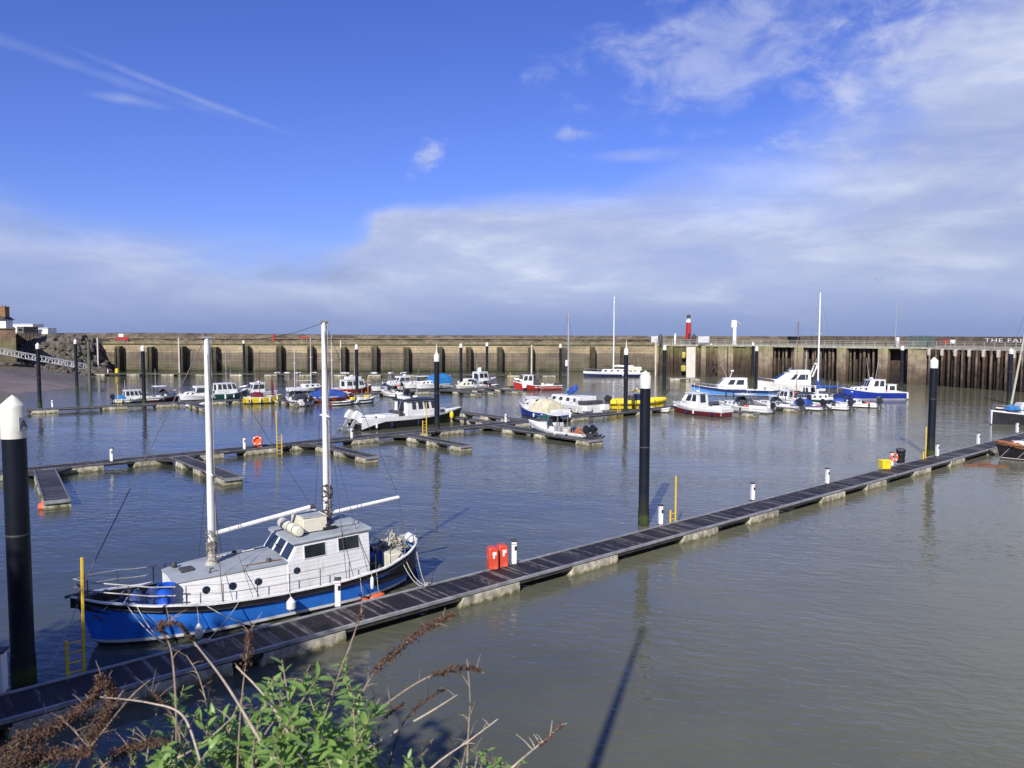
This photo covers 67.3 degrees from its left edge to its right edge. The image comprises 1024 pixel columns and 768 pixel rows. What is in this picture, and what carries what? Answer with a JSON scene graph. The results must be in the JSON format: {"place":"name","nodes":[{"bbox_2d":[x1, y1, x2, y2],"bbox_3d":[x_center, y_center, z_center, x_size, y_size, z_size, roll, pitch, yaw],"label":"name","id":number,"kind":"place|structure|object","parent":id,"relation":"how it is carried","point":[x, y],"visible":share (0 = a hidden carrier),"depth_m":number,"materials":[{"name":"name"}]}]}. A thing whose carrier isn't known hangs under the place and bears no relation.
{"place":"outdoors","nodes":[
{"label":"outdoors","id":0,"kind":"place"},
{"bbox_2d":[0,338,109,394],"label":"mud bank","id":1,"kind":"structure","parent":0,"point":[15,379],"depth_m":147.18,"materials":[{"name":"soil"}]},
{"bbox_2d":[0,328,16,364],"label":"quay wall","id":2,"kind":"structure","parent":1,"relation":"on","point":[7,338],"depth_m":177.78,"materials":[{"name":"stone"}]},
{"bbox_2d":[0,305,13,327],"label":"white house","id":3,"kind":"structure","parent":2,"relation":"on","point":[6,320],"depth_m":183.91,"materials":[{"name":"paint"}]},
{"bbox_2d":[16,333,40,348],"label":"quay wall","id":4,"kind":"structure","parent":1,"relation":"on","point":[21,337],"depth_m":195.32,"materials":[{"name":"stone"}]},
{"bbox_2d":[0,333,114,375],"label":"rock armour","id":5,"kind":"object","parent":1,"relation":"on","point":[61,345],"visible":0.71,"depth_m":192.68,"materials":[{"name":"stone"}]},
{"bbox_2d":[0,348,87,368],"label":"gangway","id":6,"kind":"object","parent":5,"relation":"on","point":[32,359],"visible":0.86,"depth_m":178.66,"materials":[{"name":"white paint"}]},
{"bbox_2d":[0,333,1023,767],"bbox_3d":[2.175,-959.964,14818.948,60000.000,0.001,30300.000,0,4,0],"label":"sea water","id":7,"kind":"structure","parent":0,"point":[880,627],"depth_m":32.26,"materials":[{"name":"liquid"}]},
{"bbox_2d":[0,395,36,689],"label":"mooring pile","id":8,"kind":"object","parent":7,"relation":"in","point":[13,438],"visible":0.94,"depth_m":21.40,"materials":[{"name":"black paint"}]},
{"bbox_2d":[35,342,41,406],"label":"mooring pile","id":9,"kind":"object","parent":7,"relation":"in","point":[38,369],"visible":0.89,"depth_m":103.12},
{"bbox_2d":[28,468,71,509],"bbox_3d":[-29.183,6.647,48.624,3.350,0.850,11.883,-2,5,-34],"label":"finger pontoon","id":10,"kind":"object","parent":7,"relation":"on","point":[52,491],"visible":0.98,"depth_m":47.22,"materials":[{"name":"grey wood"}]},
{"bbox_2d":[65,557,85,676],"bbox_3d":[-12.158,7.114,21.418,0.525,4.550,0.081,-3,5,-41],"label":"yellow ladder","id":11,"kind":"object","parent":7,"relation":"in","point":[67,663],"visible":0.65,"depth_m":21.45,"materials":[{"name":"metal"}]},
{"bbox_2d":[74,339,78,388],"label":"mooring pile","id":12,"kind":"object","parent":7,"relation":"in","point":[76,364],"visible":0.95,"depth_m":136.36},
{"bbox_2d":[87,341,91,390],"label":"mooring post","id":13,"kind":"object","parent":7,"relation":"in","point":[89,366],"visible":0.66,"depth_m":131.76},
{"bbox_2d":[110,374,148,402],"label":"cabin cruiser","id":14,"kind":"object","parent":7,"relation":"on","point":[132,396],"visible":0.79,"depth_m":109.93,"materials":[{"name":"blue paint"}]},
{"bbox_2d":[140,345,145,402],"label":"mooring pile","id":15,"kind":"object","parent":7,"relation":"in","point":[143,375],"visible":0.91,"depth_m":107.82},
{"bbox_2d":[146,385,178,401],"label":"motor boat","id":16,"kind":"object","parent":7,"relation":"on","point":[165,395],"visible":0.84,"depth_m":112.68,"materials":[{"name":"red paint"}]},
{"bbox_2d":[178,375,213,400],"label":"cabin cruiser","id":17,"kind":"object","parent":7,"relation":"on","point":[196,393],"visible":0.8,"depth_m":113.83,"materials":[{"name":"white paint"}]},
{"bbox_2d":[155,455,242,485],"bbox_3d":[-22.049,6.250,54.941,3.250,0.850,11.520,-3,5,-41],"label":"finger pontoon","id":18,"kind":"object","parent":7,"relation":"on","point":[223,477],"visible":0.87,"depth_m":54.08,"materials":[{"name":"grey wood"}]},
{"bbox_2d":[211,338,247,399],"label":"fishing boat","id":19,"kind":"object","parent":7,"relation":"on","point":[228,388],"visible":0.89,"depth_m":116.70,"materials":[{"name":"green paint"}]},
{"bbox_2d":[64,318,417,645],"bbox_3d":[-8.904,3.170,27.645,12.707,11.122,3.550,-3,5,-36],"label":"sailing ketch","id":20,"kind":"object","parent":7,"relation":"on","point":[304,569],"visible":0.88,"depth_m":26.69,"materials":[{"name":"white paint"}]},
{"bbox_2d":[116,588,156,604],"bbox_3d":[-12.338,7.049,25.547,1.700,0.610,1.900,-3,5,-36],"label":"blue tarpaulin","id":21,"kind":"object","parent":20,"relation":"on","point":[146,600],"visible":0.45,"depth_m":25.28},
{"bbox_2d":[156,582,175,604],"bbox_3d":[-11.211,6.963,24.943,0.570,0.940,0.570,-3,5,-36],"label":"plastic barrel","id":22,"kind":"object","parent":20,"relation":"on","point":[164,591],"visible":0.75,"depth_m":24.73,"materials":[{"name":"blue plastic"}]},
{"bbox_2d":[277,517,303,536],"bbox_3d":[-8.169,5.262,28.331,0.396,0.396,1.900,-3,5,-36],"label":"life raft canister","id":23,"kind":"object","parent":20,"relation":"on","point":[292,528],"visible":0.99,"depth_m":27.96,"materials":[{"name":"beige plastic"}]},
{"bbox_2d":[291,509,326,532],"bbox_3d":[-7.595,5.119,28.773,0.949,0.552,1.248,-3,5,-36],"label":"life raft box","id":24,"kind":"object","parent":20,"relation":"on","point":[312,520],"visible":0.74,"depth_m":28.38,"materials":[{"name":"beige plastic"}]},
{"bbox_2d":[370,537,410,550],"bbox_3d":[-4.939,6.382,31.237,1.200,0.361,1.400,-3,5,-36],"label":"rope heap","id":25,"kind":"object","parent":20,"relation":"on","point":[382,547],"visible":0.64,"depth_m":30.93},
{"bbox_2d":[238,369,276,395],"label":"motor boat","id":26,"kind":"object","parent":7,"relation":"on","point":[253,387],"visible":0.6,"depth_m":121.05,"materials":[{"name":"white paint"}]},
{"bbox_2d":[237,354,281,403],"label":"day sailer","id":27,"kind":"object","parent":7,"relation":"on","point":[257,398],"visible":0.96,"depth_m":109.48,"materials":[{"name":"yellow paint"}]},
{"bbox_2d":[27,386,513,413],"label":"floating walkway","id":28,"kind":"structure","parent":7,"relation":"on","point":[121,407],"depth_m":103.74,"materials":[{"name":"grey wood"}]},
{"bbox_2d":[286,382,313,406],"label":"motor boat","id":29,"kind":"object","parent":7,"relation":"on","point":[302,399],"visible":0.8,"depth_m":106.30,"materials":[{"name":"white paint"}]},
{"bbox_2d":[286,337,321,392],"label":"sailing yacht","id":30,"kind":"object","parent":7,"relation":"on","point":[316,386],"visible":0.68,"depth_m":131.42,"materials":[{"name":"white paint"}]},
{"bbox_2d":[93,373,565,376],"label":"floating walkway","id":31,"kind":"structure","parent":7,"relation":"on","point":[335,375],"depth_m":178.69,"materials":[{"name":"grey wood"}]},
{"bbox_2d":[308,335,351,402],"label":"sailing boat","id":32,"kind":"object","parent":7,"relation":"on","point":[336,395],"visible":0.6,"depth_m":113.10,"materials":[{"name":"fabric"}]},
{"bbox_2d":[298,442,378,463],"bbox_3d":[-13.949,5.735,63.092,3.150,0.850,9.720,-3,5,-41],"label":"finger pontoon","id":33,"kind":"object","parent":7,"relation":"on","point":[359,456],"visible":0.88,"depth_m":62.00,"materials":[{"name":"grey wood"}]},
{"bbox_2d":[332,372,371,392],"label":"cabin cruiser","id":34,"kind":"object","parent":7,"relation":"on","point":[345,387],"visible":0.62,"depth_m":125.88,"materials":[{"name":"red paint"}]},
{"bbox_2d":[355,344,358,392],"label":"mooring pile","id":35,"kind":"object","parent":7,"relation":"in","point":[356,371],"visible":0.88,"depth_m":123.44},
{"bbox_2d":[345,395,374,403],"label":"work boat","id":36,"kind":"object","parent":7,"relation":"on","point":[365,399],"visible":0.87,"depth_m":109.95,"materials":[{"name":"white paint"}]},
{"bbox_2d":[381,383,409,397],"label":"motor boat","id":37,"kind":"object","parent":7,"relation":"on","point":[390,391],"visible":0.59,"depth_m":121.05,"materials":[{"name":"white paint"}]},
{"bbox_2d":[382,374,411,386],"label":"cabin cruiser","id":38,"kind":"object","parent":7,"relation":"on","point":[402,379],"visible":0.31,"depth_m":139.04,"materials":[{"name":"white paint"}]},
{"bbox_2d":[337,383,461,431],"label":"motorboat","id":39,"kind":"object","parent":7,"relation":"on","point":[408,411],"visible":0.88,"depth_m":82.62,"materials":[{"name":"white paint"}]},
{"bbox_2d":[41,333,760,371],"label":"harbour wall","id":40,"kind":"structure","parent":7,"relation":"in","point":[409,353],"depth_m":203.28,"materials":[{"name":"stone"}]},
{"bbox_2d":[0,389,842,480],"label":"floating walkway","id":41,"kind":"structure","parent":7,"relation":"on","point":[91,466],"depth_m":65.73,"materials":[{"name":"grey wood"}]},
{"bbox_2d":[390,433,472,451],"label":"finger pontoon","id":42,"kind":"object","parent":7,"relation":"on","point":[437,442],"visible":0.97,"depth_m":68.30,"materials":[{"name":"grey wood"}]},
{"bbox_2d":[416,371,452,388],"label":"cabin cruiser","id":43,"kind":"object","parent":7,"relation":"on","point":[445,380],"visible":0.83,"depth_m":139.69,"materials":[{"name":"fabric"}]},
{"bbox_2d":[434,343,439,427],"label":"mooring pile","id":44,"kind":"object","parent":7,"relation":"in","point":[436,394],"visible":0.91,"depth_m":76.96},
{"bbox_2d":[456,374,486,387],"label":"motor boat","id":45,"kind":"object","parent":7,"relation":"on","point":[469,383],"visible":0.61,"depth_m":136.99,"materials":[{"name":"white paint"}]},
{"bbox_2d":[450,416,494,424],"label":"finger pontoon","id":46,"kind":"object","parent":7,"relation":"on","point":[464,420],"visible":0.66,"depth_m":85.12,"materials":[{"name":"concrete"}]},
{"bbox_2d":[457,367,495,384],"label":"work boat","id":47,"kind":"object","parent":7,"relation":"on","point":[479,376],"visible":0.61,"depth_m":147.76,"materials":[{"name":"white paint"}]},
{"bbox_2d":[459,411,524,421],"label":"finger pontoon","id":48,"kind":"object","parent":7,"relation":"on","point":[488,417],"visible":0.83,"depth_m":89.23,"materials":[{"name":"concrete"}]},
{"bbox_2d":[0,432,1023,740],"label":"floating walkway","id":49,"kind":"structure","parent":7,"relation":"on","point":[24,708],"depth_m":26.64,"materials":[{"name":"brown wood"}]},
{"bbox_2d":[0,646,8,692],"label":"meter cabinet","id":50,"kind":"object","parent":49,"relation":"on","point":[3,672],"visible":1,"depth_m":20.27,"materials":[{"name":"metal"}]},
{"bbox_2d":[334,577,341,607],"bbox_3d":[-6.051,7.240,26.712,0.260,1.035,0.260,-1,4,-12],"label":"service pedestal","id":51,"kind":"object","parent":49,"relation":"on","point":[337,580],"visible":1,"depth_m":26.61,"materials":[{"name":"white paint"}]},
{"bbox_2d":[487,545,497,569],"bbox_3d":[-0.793,7.030,31.134,0.411,0.900,0.411,-1,4,-18],"label":"hose box","id":52,"kind":"object","parent":49,"relation":"on","point":[492,557],"visible":1,"depth_m":30.96,"materials":[{"name":"red plastic"}]},
{"bbox_2d":[496,543,507,566],"bbox_3d":[-0.400,7.008,31.472,0.411,0.900,0.411,-1,4,-18],"label":"hose box","id":53,"kind":"object","parent":49,"relation":"on","point":[502,554],"visible":0.88,"depth_m":31.29,"materials":[{"name":"red paint"}]},
{"bbox_2d":[511,539,517,565],"bbox_3d":[0.084,6.928,31.683,0.260,1.035,0.260,-1,4,-12],"label":"service pedestal","id":54,"kind":"object","parent":49,"relation":"on","point":[513,552],"visible":1,"depth_m":31.59,"materials":[{"name":"white paint"}]},
{"bbox_2d":[513,374,562,389],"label":"fishing boat","id":55,"kind":"object","parent":7,"relation":"on","point":[527,382],"visible":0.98,"depth_m":136.32,"materials":[{"name":"red paint"}]},
{"bbox_2d":[481,424,603,445],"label":"finger pontoon","id":56,"kind":"object","parent":7,"relation":"on","point":[511,429],"visible":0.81,"depth_m":73.43,"materials":[{"name":"grey wood"}]},
{"bbox_2d":[520,390,571,417],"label":"cabin cruiser","id":57,"kind":"object","parent":7,"relation":"on","point":[534,406],"visible":0.78,"depth_m":90.52,"materials":[{"name":"fabric"}]},
{"bbox_2d":[529,402,604,440],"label":"workboat","id":58,"kind":"object","parent":7,"relation":"on","point":[554,423],"visible":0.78,"depth_m":73.69,"materials":[{"name":"white paint"}]},
{"bbox_2d":[548,310,608,413],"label":"sailing yacht","id":59,"kind":"object","parent":7,"relation":"on","point":[582,404],"visible":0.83,"depth_m":97.27,"materials":[{"name":"white plastic"}]},
{"bbox_2d":[583,296,649,376],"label":"sailing yacht","id":60,"kind":"object","parent":7,"relation":"on","point":[633,371],"visible":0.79,"depth_m":178.63,"materials":[{"name":"white paint"}]},
{"bbox_2d":[623,340,628,414],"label":"mooring pile","id":61,"kind":"object","parent":7,"relation":"in","point":[626,354],"visible":0.88,"depth_m":94.55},
{"bbox_2d":[604,383,666,408],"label":"rib boat","id":62,"kind":"object","parent":7,"relation":"on","point":[634,401],"visible":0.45,"depth_m":102.20,"materials":[{"name":"rubber"}]},
{"bbox_2d":[638,370,650,525],"bbox_3d":[6.907,3.598,40.092,0.594,8.613,0.594,0,4,0],"label":"mooring pile","id":63,"kind":"object","parent":7,"relation":"in","point":[644,441],"visible":0.91,"depth_m":39.86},
{"bbox_2d":[662,345,666,393],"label":"mooring pile","id":64,"kind":"object","parent":7,"relation":"in","point":[664,371],"visible":0.94,"depth_m":127.98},
{"bbox_2d":[673,382,733,417],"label":"cabin cruiser","id":65,"kind":"object","parent":7,"relation":"on","point":[693,403],"visible":0.97,"depth_m":95.03,"materials":[{"name":"red paint"}]},
{"bbox_2d":[691,367,776,395],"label":"motor yacht","id":66,"kind":"object","parent":7,"relation":"on","point":[728,386],"visible":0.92,"depth_m":124.49,"materials":[{"name":"blue paint"}]},
{"bbox_2d":[719,383,777,414],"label":"motor boat","id":67,"kind":"object","parent":7,"relation":"on","point":[740,403],"visible":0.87,"depth_m":99.01,"materials":[{"name":"white paint"}]},
{"bbox_2d":[753,389,811,412],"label":"motor boat","id":68,"kind":"object","parent":7,"relation":"on","point":[800,402],"visible":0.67,"depth_m":101.35,"materials":[{"name":"white paint"}]},
{"bbox_2d":[768,381,811,402],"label":"motor boat","id":69,"kind":"object","parent":7,"relation":"on","point":[789,394],"visible":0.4,"depth_m":110.83,"materials":[{"name":"blue paint"}]},
{"bbox_2d":[758,360,825,391],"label":"motor yacht","id":70,"kind":"object","parent":7,"relation":"on","point":[789,376],"visible":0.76,"depth_m":134.84,"materials":[{"name":"white paint"}]},
{"bbox_2d":[783,320,816,397],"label":"sailing boat","id":71,"kind":"object","parent":7,"relation":"on","point":[802,392],"visible":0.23,"depth_m":114.30,"materials":[{"name":"white paint"}]},
{"bbox_2d":[780,398,833,411],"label":"motor boat","id":72,"kind":"object","parent":7,"relation":"on","point":[809,405],"visible":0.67,"depth_m":101.06,"materials":[{"name":"blue paint"}]},
{"bbox_2d":[797,291,842,402],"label":"sailing boat","id":73,"kind":"object","parent":7,"relation":"on","point":[817,397],"visible":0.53,"depth_m":109.90,"materials":[{"name":"white paint"}]},
{"bbox_2d":[813,379,855,410],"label":"motor boat","id":74,"kind":"object","parent":7,"relation":"on","point":[834,405],"visible":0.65,"depth_m":102.07,"materials":[{"name":"white paint"}]},
{"bbox_2d":[654,336,1023,391],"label":"pier","id":75,"kind":"structure","parent":7,"relation":"in","point":[968,362],"depth_m":163.60,"materials":[{"name":"concrete"}]},
{"bbox_2d":[828,397,882,407],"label":"motor boat","id":76,"kind":"object","parent":7,"relation":"on","point":[842,401],"visible":0.62,"depth_m":105.65,"materials":[{"name":"blue paint"}]},
{"bbox_2d":[843,358,908,399],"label":"fishing boat","id":77,"kind":"object","parent":7,"relation":"on","point":[870,388],"visible":0.94,"depth_m":118.28,"materials":[{"name":"blue paint"}]},
{"bbox_2d":[899,346,903,389],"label":"mooring pile","id":78,"kind":"object","parent":7,"relation":"in","point":[901,368],"visible":0.91,"depth_m":138.52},
{"bbox_2d":[926,357,937,456],"bbox_3d":[34.277,2.142,62.718,0.630,8.687,0.630,0,4,0],"label":"mooring pile","id":79,"kind":"object","parent":7,"relation":"in","point":[932,405],"visible":0.89,"depth_m":62.50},
{"bbox_2d":[989,318,1023,424],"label":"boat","id":80,"kind":"object","parent":7,"relation":"on","point":[1000,416],"visible":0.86,"depth_m":85.86,"materials":[{"name":"paint"}]},
{"bbox_2d":[994,440,1023,460],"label":"work boat","id":81,"kind":"object","parent":7,"relation":"on","point":[1013,452],"visible":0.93,"depth_m":61.51,"materials":[{"name":"black paint"}]},
{"bbox_2d":[1006,348,1013,403],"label":"mooring pile","id":82,"kind":"object","parent":7,"relation":"in","point":[1009,380],"visible":0.88,"depth_m":110.90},
{"bbox_2d":[0,0,1023,334],"label":"sky","id":83,"kind":"structure","parent":0,"point":[167,166],"materials":[{"name":"blue"}]},
{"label":"near bank","id":84,"kind":"structure","parent":0,"visible":0},
{"bbox_2d":[0,738,94,767],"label":"dead flower stem","id":85,"kind":"object","parent":84,"relation":"on","point":[44,755],"visible":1,"depth_m":3.08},
{"bbox_2d":[0,682,103,763],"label":"dead flower stem","id":86,"kind":"object","parent":84,"relation":"on","point":[37,733],"visible":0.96,"depth_m":3.24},
{"bbox_2d":[54,681,126,767],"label":"dead flower stem","id":87,"kind":"object","parent":84,"relation":"on","point":[112,705],"visible":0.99,"depth_m":3.13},
{"bbox_2d":[75,662,124,767],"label":"dead flower stem","id":88,"kind":"object","parent":84,"relation":"on","point":[111,689],"visible":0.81,"depth_m":3.27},
{"bbox_2d":[69,680,149,767],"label":"dead flower stem","id":89,"kind":"object","parent":84,"relation":"on","point":[102,732],"visible":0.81,"depth_m":3.29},
{"bbox_2d":[91,729,174,767],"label":"leafy shrub","id":90,"kind":"object","parent":84,"relation":"on","point":[133,759],"visible":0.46,"depth_m":3.68,"materials":[{"name":"green plant"}]},
{"bbox_2d":[139,685,272,767],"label":"leafy shrub","id":91,"kind":"object","parent":84,"relation":"on","point":[163,757],"visible":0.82,"depth_m":3.46,"materials":[{"name":"green plant"}]},
{"bbox_2d":[99,727,168,767],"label":"dead flower stem","id":92,"kind":"object","parent":91,"relation":"attached to","point":[144,743],"visible":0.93,"depth_m":3.26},
{"bbox_2d":[100,691,200,760],"bbox_3d":[-1.501,1.418,3.224,0.415,0.294,0.093,0,4,0],"label":"dead flower stem","id":93,"kind":"object","parent":91,"relation":"attached to","point":[191,733],"visible":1,"depth_m":3.20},
{"bbox_2d":[138,670,193,767],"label":"dead flower stem","id":94,"kind":"object","parent":91,"relation":"attached to","point":[160,699],"visible":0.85,"depth_m":3.31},
{"bbox_2d":[148,603,193,767],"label":"dead flower stem","id":95,"kind":"object","parent":91,"relation":"attached to","point":[162,625],"visible":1,"depth_m":3.23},
{"bbox_2d":[237,614,260,767],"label":"dead flower stem","id":96,"kind":"object","parent":84,"relation":"on","point":[248,641],"visible":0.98,"depth_m":3.27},
{"bbox_2d":[220,714,311,767],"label":"leafy shrub","id":97,"kind":"object","parent":84,"relation":"on","point":[302,736],"visible":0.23,"depth_m":3.44,"materials":[{"name":"green plant"}]},
{"bbox_2d":[232,657,389,767],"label":"leafy shrub","id":98,"kind":"object","parent":84,"relation":"on","point":[282,752],"visible":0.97,"depth_m":3.09,"materials":[{"name":"green plant"}]},
{"bbox_2d":[193,642,260,740],"bbox_3d":[-1.130,1.222,3.062,0.246,0.429,0.022,-1,4,-12],"label":"dead flower stem","id":99,"kind":"object","parent":98,"relation":"attached to","point":[238,703],"visible":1,"depth_m":3.07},
{"bbox_2d":[236,666,307,766],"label":"dead flower stem","id":100,"kind":"object","parent":98,"relation":"attached to","point":[286,729],"visible":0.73,"depth_m":3.19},
{"bbox_2d":[352,687,456,757],"bbox_3d":[-0.487,1.411,3.196,0.539,0.409,0.124,1,4,12],"label":"dead flower stem","id":101,"kind":"object","parent":98,"relation":"attached to","point":[392,733],"visible":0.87,"depth_m":3.22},
{"bbox_2d":[309,595,364,765],"bbox_3d":[-0.787,1.376,3.285,0.307,0.945,0.194,0,4,0],"label":"dead flower stem","id":102,"kind":"object","parent":84,"relation":"on","point":[358,620],"visible":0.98,"depth_m":3.23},
{"bbox_2d":[356,739,426,767],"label":"leafy shrub","id":103,"kind":"object","parent":84,"relation":"on","point":[409,762],"visible":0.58,"depth_m":3.20,"materials":[{"name":"green plant"}]},
{"bbox_2d":[342,609,456,749],"bbox_3d":[-0.488,1.317,3.195,0.525,0.782,0.144,0,4,0],"label":"dead flower stem","id":104,"kind":"object","parent":84,"relation":"on","point":[411,637],"visible":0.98,"depth_m":3.16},
{"bbox_2d":[319,654,483,765],"bbox_3d":[-0.552,1.509,3.285,0.863,0.683,0.214,0,4,0],"label":"dead flower stem","id":105,"kind":"object","parent":84,"relation":"on","point":[445,671],"visible":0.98,"depth_m":3.26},
{"bbox_2d":[388,680,446,767],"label":"dead flower stem","id":106,"kind":"object","parent":84,"relation":"on","point":[423,702],"visible":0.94,"depth_m":3.39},
{"bbox_2d":[458,660,473,767],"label":"dead flower stem","id":107,"kind":"object","parent":84,"relation":"on","point":[469,716],"visible":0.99,"depth_m":3.33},
{"bbox_2d":[452,747,527,767],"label":"leafy shrub","id":108,"kind":"object","parent":84,"relation":"on","point":[496,760],"visible":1,"depth_m":3.56,"materials":[{"name":"green plant"}]},
{"bbox_2d":[511,722,566,767],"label":"dead flower stem","id":109,"kind":"object","parent":108,"relation":"attached to","point":[551,734],"visible":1,"depth_m":3.11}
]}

